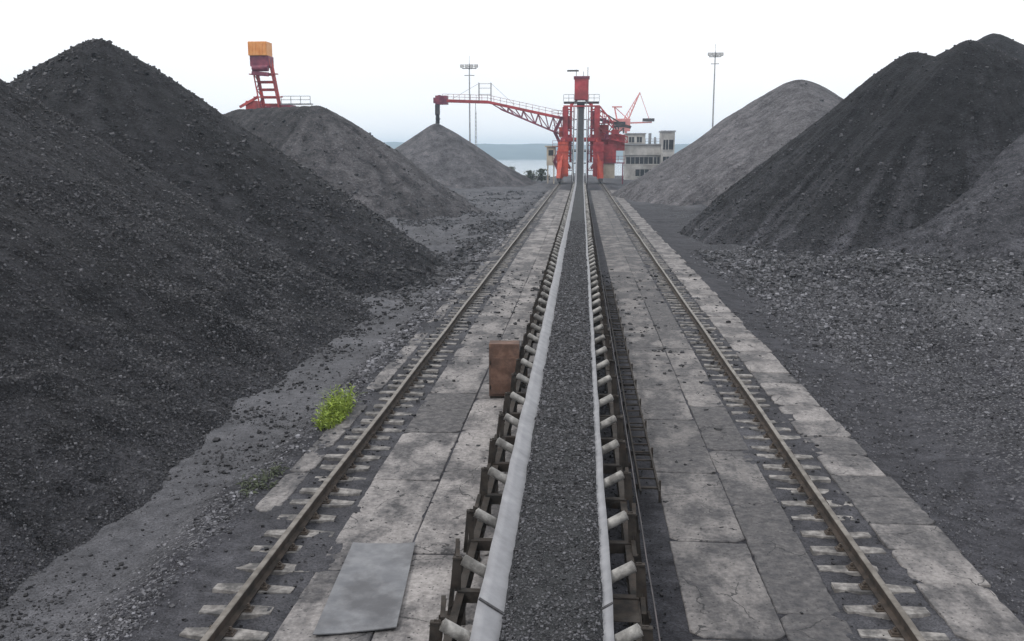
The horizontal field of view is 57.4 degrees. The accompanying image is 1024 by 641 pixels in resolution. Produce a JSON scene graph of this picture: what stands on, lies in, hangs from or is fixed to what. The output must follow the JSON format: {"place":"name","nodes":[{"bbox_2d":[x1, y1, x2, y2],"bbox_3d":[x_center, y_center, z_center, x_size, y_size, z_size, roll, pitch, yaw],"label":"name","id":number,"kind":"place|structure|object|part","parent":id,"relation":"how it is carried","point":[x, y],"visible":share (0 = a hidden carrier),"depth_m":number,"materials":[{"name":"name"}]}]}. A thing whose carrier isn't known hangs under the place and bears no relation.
{"place":"outdoors","nodes":[
{"label":"outdoors","id":0,"kind":"place"},
{"bbox_2d":[0,175,1023,640],"bbox_3d":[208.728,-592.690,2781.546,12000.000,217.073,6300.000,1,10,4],"label":"ground","id":1,"kind":"structure","parent":0,"point":[112,541],"depth_m":15.28,"materials":[{"name":"grey gravel"}]},
{"bbox_2d":[0,79,373,605],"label":"coal pile","id":2,"kind":"object","parent":1,"relation":"on","point":[153,325],"visible":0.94,"depth_m":20.09,"materials":[{"name":"black gravel"}]},
{"bbox_2d":[0,263,456,640],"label":"toe spill","id":3,"kind":"object","parent":1,"relation":"on","point":[326,357],"visible":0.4,"depth_m":18.51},
{"bbox_2d":[9,38,451,295],"bbox_3d":[-19.171,-7.388,43.073,34.080,10.842,34.920,1,10,4],"label":"coal pile","id":4,"kind":"object","parent":1,"relation":"on","point":[169,128],"visible":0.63,"depth_m":38.48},
{"bbox_2d":[235,462,288,498],"bbox_3d":[-3.720,2.395,14.069,0.707,0.201,1.305,5,11,27],"label":"dusty weed","id":5,"kind":"object","parent":1,"relation":"on","point":[273,472],"visible":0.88,"depth_m":14.05,"materials":[{"name":"green plant"}]},
{"bbox_2d":[239,41,312,108],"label":"loader boom","id":6,"kind":"object","parent":1,"relation":"on","point":[260,55],"visible":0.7,"depth_m":118.78,"materials":[{"name":"red paint"}]},
{"bbox_2d":[52,230,512,640],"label":"gravel","id":7,"kind":"structure","parent":1,"relation":"on","point":[442,293],"depth_m":14.90,"materials":[{"name":"grey gravel"}]},
{"bbox_2d":[311,383,365,430],"bbox_3d":[-3.293,1.573,17.509,0.988,0.556,2.115,1,10,4],"label":"green weed","id":8,"kind":"object","parent":1,"relation":"on","point":[333,414],"visible":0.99,"depth_m":17.31,"materials":[{"name":"green plant"}]},
{"bbox_2d":[224,105,482,220],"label":"coal pile","id":9,"kind":"object","parent":1,"relation":"on","point":[356,162],"visible":0.32,"depth_m":79.01,"materials":[{"name":"grey gravel"}]},
{"bbox_2d":[179,181,563,640],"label":"crane rail","id":10,"kind":"object","parent":1,"relation":"on","point":[234,610],"visible":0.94,"depth_m":13.58,"materials":[{"name":"metal"}]},
{"bbox_2d":[433,70,630,188],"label":"stacker","id":11,"kind":"object","parent":10,"relation":"on","point":[604,145],"visible":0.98,"depth_m":153.09,"materials":[{"name":"red paint"}]},
{"bbox_2d":[548,150,552,155],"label":"window","id":12,"kind":"structure","parent":11,"relation":"in","point":[550,152],"depth_m":153.98,"materials":[{"name":"grey glass"}]},
{"bbox_2d":[395,123,536,188],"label":"coal pile","id":13,"kind":"object","parent":1,"relation":"on","point":[443,155],"visible":0.55,"depth_m":149.39,"materials":[{"name":"grey gravel"}]},
{"bbox_2d":[435,114,439,123],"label":"falling coal","id":14,"kind":"object","parent":13,"relation":"on","point":[437,117],"visible":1,"depth_m":156.63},
{"bbox_2d":[388,190,546,283],"bbox_3d":[-4.684,-9.418,81.613,12.940,1.132,87.234,1,10,4],"label":"distant rubble","id":15,"kind":"object","parent":1,"relation":"on","point":[466,261],"visible":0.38,"depth_m":59.70,"materials":[{"name":"gravel"}]},
{"bbox_2d":[460,64,477,141],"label":"floodlight mast","id":16,"kind":"object","parent":1,"relation":"on","point":[470,66],"visible":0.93,"depth_m":195.22,"materials":[{"name":"metal"}]},
{"bbox_2d":[475,103,476,144],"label":"lattice mast","id":17,"kind":"object","parent":1,"relation":"on","point":[475,125],"visible":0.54,"depth_m":193.04,"materials":[{"name":"metal"}]},
{"bbox_2d":[523,170,537,179],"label":"shrub","id":18,"kind":"object","parent":1,"relation":"on","point":[530,174],"visible":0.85,"depth_m":173.73,"materials":[{"name":"green plant"}]},
{"bbox_2d":[528,169,549,181],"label":"shrub","id":19,"kind":"object","parent":1,"relation":"on","point":[541,172],"visible":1,"depth_m":171.58,"materials":[{"name":"green plant"}]},
{"bbox_2d":[429,107,660,640],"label":"belt conveyor","id":20,"kind":"object","parent":1,"relation":"on","point":[488,597],"visible":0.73,"depth_m":11.30,"materials":[{"name":"rubber"}]},
{"bbox_2d":[499,107,603,640],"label":"coal load","id":21,"kind":"object","parent":20,"relation":"on","point":[554,591],"visible":1,"depth_m":10.79},
{"bbox_2d":[604,282,660,502],"bbox_3d":[2.696,0.610,23.535,0.350,0.380,21.600,1,10,4],"label":"cable ladder","id":22,"kind":"object","parent":1,"relation":"on","point":[633,453],"visible":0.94,"depth_m":17.43,"materials":[{"name":"metal"}]},
{"bbox_2d":[612,92,654,133],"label":"harbour crane","id":23,"kind":"object","parent":1,"relation":"on","point":[626,121],"visible":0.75,"depth_m":224.59,"materials":[{"name":"red paint"}]},
{"bbox_2d":[708,44,723,126],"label":"floodlight mast","id":24,"kind":"object","parent":1,"relation":"on","point":[715,55],"visible":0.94,"depth_m":191.41,"materials":[{"name":"metal"}]},
{"bbox_2d":[608,80,842,206],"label":"coal pile","id":25,"kind":"object","parent":1,"relation":"on","point":[714,162],"visible":0.42,"depth_m":98.09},
{"bbox_2d":[598,182,949,640],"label":"crane rail","id":26,"kind":"object","parent":1,"relation":"on","point":[888,606],"visible":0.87,"depth_m":13.49,"materials":[{"name":"metal"}]},
{"bbox_2d":[677,39,1023,256],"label":"coal pile","id":27,"kind":"object","parent":1,"relation":"on","point":[886,156],"visible":0.87,"depth_m":49.30,"materials":[{"name":"black gravel"}]},
{"bbox_2d":[690,245,1023,540],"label":"coal rubble","id":28,"kind":"object","parent":1,"relation":"on","point":[875,303],"visible":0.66,"depth_m":30.70,"materials":[{"name":"gravel"}]},
{"bbox_2d":[694,245,1023,310],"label":"scattered coal","id":29,"kind":"object","parent":1,"relation":"on","point":[801,262],"visible":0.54,"depth_m":38.12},
{"bbox_2d":[728,304,1023,618],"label":"coal grit","id":30,"kind":"object","parent":1,"relation":"on","point":[847,414],"visible":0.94,"depth_m":19.16,"materials":[{"name":"gravel"}]},
{"bbox_2d":[888,134,1023,263],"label":"coal pile","id":31,"kind":"object","parent":1,"relation":"on","point":[983,216],"visible":0.27,"depth_m":42.26,"materials":[{"name":"grey gravel"}]},
{"bbox_2d":[977,33,1023,59],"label":"coal pile","id":32,"kind":"object","parent":1,"relation":"on","point":[1010,47],"visible":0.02,"depth_m":68.24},
{"bbox_2d":[0,0,1023,144],"label":"sky","id":33,"kind":"structure","parent":0,"point":[379,65],"materials":[{"name":"white"}]},
{"bbox_2d":[383,142,688,159],"bbox_3d":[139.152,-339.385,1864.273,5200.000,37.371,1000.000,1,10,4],"label":"hills","id":34,"kind":"structure","parent":0,"point":[517,151],"depth_m":1498.57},
{"bbox_2d":[496,159,623,176],"bbox_3d":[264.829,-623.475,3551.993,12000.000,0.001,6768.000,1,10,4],"label":"water","id":35,"kind":"structure","parent":0,"point":[521,166],"depth_m":655.26,"materials":[{"name":"grey liquid"}]},
{"bbox_2d":[255,190,1023,640],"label":"paving","id":36,"kind":"structure","parent":0,"point":[725,586],"depth_m":13.73,"materials":[{"name":"concrete"}]},
{"bbox_2d":[313,542,414,634],"bbox_3d":[-1.595,2.993,10.618,0.831,0.036,2.284,0,10,1],"label":"cover sheet","id":37,"kind":"object","parent":36,"relation":"on","point":[367,591],"visible":1,"depth_m":10.47,"materials":[{"name":"grey metal"}]},
{"bbox_2d":[489,340,519,397],"bbox_3d":[-0.153,0.991,18.852,0.600,1.120,0.425,0,10,2],"label":"rusty cabinet","id":38,"kind":"object","parent":36,"relation":"on","point":[503,355],"visible":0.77,"depth_m":18.66,"materials":[{"name":"metal"}]},
{"bbox_3d":[-0.160,1.110,18.694,0.530,0.740,0.016,0,10,2],"label":"door","id":39,"kind":"part","parent":38,"relation":"part of","materials":[{"name":"brown metal"}]},
{"bbox_2d":[161,268,1017,640],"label":"coal spillage","id":40,"kind":"object","parent":36,"relation":"on","point":[599,414],"visible":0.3,"depth_m":20.00,"materials":[{"name":"black stone"}]},
{"bbox_2d":[623,130,675,179],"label":"concrete building","id":41,"kind":"structure","parent":0,"point":[641,157],"depth_m":184.12,"materials":[{"name":"concrete"}]},
{"bbox_2d":[629,137,634,142],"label":"window","id":42,"kind":"structure","parent":41,"relation":"in","point":[631,139],"depth_m":184.25,"materials":[{"name":"glass"}]},
{"bbox_2d":[636,137,641,142],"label":"window","id":43,"kind":"structure","parent":41,"relation":"in","point":[639,139],"depth_m":184.11,"materials":[{"name":"glass"}]},
{"bbox_2d":[626,157,652,164],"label":"window","id":44,"kind":"structure","parent":41,"relation":"in","point":[629,160],"depth_m":184.47,"materials":[{"name":"grey glass"}]},
{"bbox_2d":[635,169,650,176],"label":"window","id":45,"kind":"structure","parent":41,"relation":"in","point":[638,172],"depth_m":184.34,"materials":[{"name":"grey glass"}]},
{"bbox_2d":[653,157,659,164],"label":"window","id":46,"kind":"structure","parent":41,"relation":"in","point":[656,159],"depth_m":184.25,"materials":[{"name":"grey glass"}]},
{"bbox_2d":[663,140,667,149],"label":"window","id":47,"kind":"structure","parent":41,"relation":"in","point":[665,142],"depth_m":182.01,"materials":[{"name":"black glass"}]},
{"bbox_2d":[669,140,672,149],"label":"window","id":48,"kind":"structure","parent":41,"relation":"in","point":[670,141],"depth_m":181.92,"materials":[{"name":"black glass"}]}
]}

